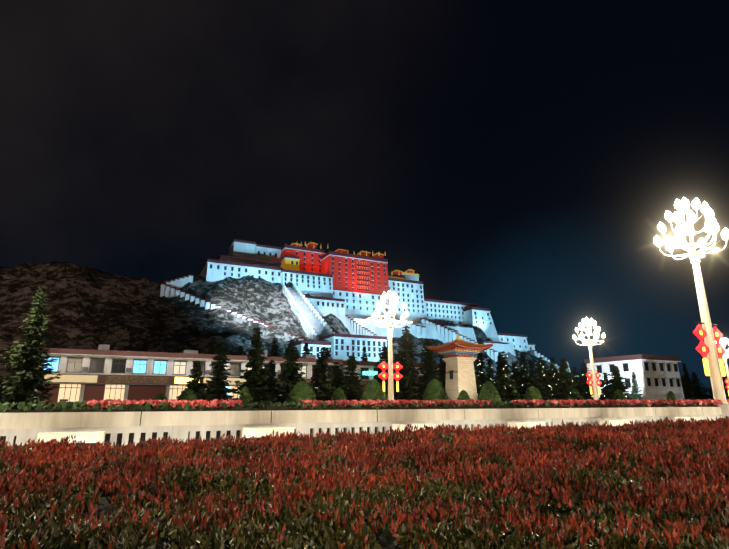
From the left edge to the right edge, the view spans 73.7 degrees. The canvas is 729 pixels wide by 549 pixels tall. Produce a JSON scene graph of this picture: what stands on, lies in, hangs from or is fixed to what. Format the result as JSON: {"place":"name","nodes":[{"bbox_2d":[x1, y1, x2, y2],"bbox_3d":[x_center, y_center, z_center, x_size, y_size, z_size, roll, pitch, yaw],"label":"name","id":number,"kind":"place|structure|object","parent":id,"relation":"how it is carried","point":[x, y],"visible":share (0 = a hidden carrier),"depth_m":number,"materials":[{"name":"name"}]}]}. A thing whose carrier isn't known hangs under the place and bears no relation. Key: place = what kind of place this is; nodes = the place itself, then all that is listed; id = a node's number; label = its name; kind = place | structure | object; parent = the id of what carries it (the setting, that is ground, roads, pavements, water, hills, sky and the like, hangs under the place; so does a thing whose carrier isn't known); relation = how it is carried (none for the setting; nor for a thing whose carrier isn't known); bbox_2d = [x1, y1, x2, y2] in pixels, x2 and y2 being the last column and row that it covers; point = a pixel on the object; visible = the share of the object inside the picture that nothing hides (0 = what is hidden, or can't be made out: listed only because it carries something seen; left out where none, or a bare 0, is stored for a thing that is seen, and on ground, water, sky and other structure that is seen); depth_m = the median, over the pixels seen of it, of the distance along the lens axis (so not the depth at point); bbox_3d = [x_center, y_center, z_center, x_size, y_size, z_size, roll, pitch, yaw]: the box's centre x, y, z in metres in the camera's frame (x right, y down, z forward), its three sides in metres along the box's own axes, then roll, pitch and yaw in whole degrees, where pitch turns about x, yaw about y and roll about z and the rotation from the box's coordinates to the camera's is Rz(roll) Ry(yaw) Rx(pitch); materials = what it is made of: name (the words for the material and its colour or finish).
{"place":"outdoors","nodes":[
{"label":"outdoors","id":0,"kind":"place"},
{"bbox_2d":[0,261,588,400],"bbox_3d":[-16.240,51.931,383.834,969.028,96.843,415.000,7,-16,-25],"label":"hill","id":1,"kind":"structure","parent":0,"point":[92,308],"depth_m":264.96,"materials":[{"name":"stone"}]},
{"bbox_2d":[160,239,566,370],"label":"palace","id":2,"kind":"structure","parent":1,"relation":"on","point":[346,288],"depth_m":361.14,"materials":[{"name":"white paint"}]},
{"bbox_2d":[0,0,728,398],"label":"sky","id":3,"kind":"structure","parent":0,"point":[526,159],"materials":[{"name":"black"}]},
{"bbox_2d":[653,197,728,404],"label":"street lamp","id":4,"kind":"object","parent":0,"point":[713,364],"visible":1,"depth_m":24.95,"materials":[{"name":"beige metal"}]},
{"bbox_3d":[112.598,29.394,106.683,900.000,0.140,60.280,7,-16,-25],"label":"road pavement","id":5,"kind":"structure","parent":0,"visible":0},
{"bbox_2d":[0,285,728,408],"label":"conifer trees","id":6,"kind":"object","parent":5,"relation":"on","point":[22,385],"depth_m":68.93,"materials":[{"name":"green plant"}]},
{"bbox_2d":[367,290,411,399],"bbox_3d":[2.597,7.742,48.874,4.060,12.620,3.732,-4,-15,16],"label":"street lamp","id":7,"kind":"object","parent":5,"relation":"on","point":[390,375],"visible":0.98,"depth_m":48.80,"materials":[{"name":"beige"}]},
{"bbox_2d":[426,333,492,400],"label":"monument tower","id":8,"kind":"structure","parent":5,"relation":"on","point":[458,353],"depth_m":71.39,"materials":[{"name":"stone"}]},
{"bbox_2d":[573,317,604,399],"bbox_3d":[28.946,11.371,61.812,3.898,12.120,3.584,-4,-15,16],"label":"street lamp","id":9,"kind":"object","parent":5,"relation":"on","point":[593,383],"visible":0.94,"depth_m":61.84,"materials":[{"name":"beige"}]},
{"bbox_2d":[715,337,728,394],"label":"street lamp","id":10,"kind":"object","parent":5,"relation":"on","point":[724,357],"visible":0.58,"depth_m":78.90,"materials":[{"name":"beige"}]},
{"label":"ground","id":11,"kind":"structure","parent":0,"visible":0},
{"bbox_2d":[34,344,342,408],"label":"shop row","id":12,"kind":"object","parent":11,"relation":"on","point":[103,372],"visible":0.35,"depth_m":77.46,"materials":[{"name":"beige"}]},
{"bbox_2d":[0,416,728,548],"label":"photinia hedge","id":13,"kind":"object","parent":11,"relation":"on","point":[570,431],"depth_m":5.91,"materials":[{"name":"red plant"}]},
{"bbox_2d":[0,405,728,446],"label":"planter wall","id":14,"kind":"structure","parent":11,"relation":"on","point":[93,428],"depth_m":13.92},
{"bbox_2d":[0,405,718,412],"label":"coping","id":15,"kind":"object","parent":14,"relation":"in","point":[127,410],"depth_m":14.25,"materials":[{"name":"red"}]},
{"bbox_2d":[0,400,722,412],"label":"flower leaves","id":16,"kind":"object","parent":15,"relation":"in","point":[63,406],"visible":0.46,"depth_m":14.07,"materials":[{"name":"plant"}]},
{"bbox_2d":[86,399,728,408],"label":"planter flowers","id":17,"kind":"object","parent":15,"relation":"in","point":[554,402],"visible":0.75,"depth_m":16.31,"materials":[{"name":"red plant"}]},
{"bbox_2d":[340,361,445,397],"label":"shop row","id":18,"kind":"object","parent":11,"relation":"on","point":[362,366],"visible":0.1,"depth_m":97.45,"materials":[{"name":"red"}]},
{"bbox_2d":[363,371,376,374],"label":"illuminated sign","id":19,"kind":"object","parent":18,"relation":"attached to","point":[369,373],"visible":1,"depth_m":97.15,"materials":[{"name":"teal plastic"}]},
{"bbox_2d":[153,378,676,408],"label":"shrubs","id":20,"kind":"object","parent":11,"relation":"on","point":[373,386],"depth_m":62.33,"materials":[{"name":"green plant"}]},
{"bbox_2d":[584,354,683,399],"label":"white building","id":21,"kind":"structure","parent":11,"relation":"on","point":[658,377],"depth_m":127.89,"materials":[{"name":"white paint"}]}
]}

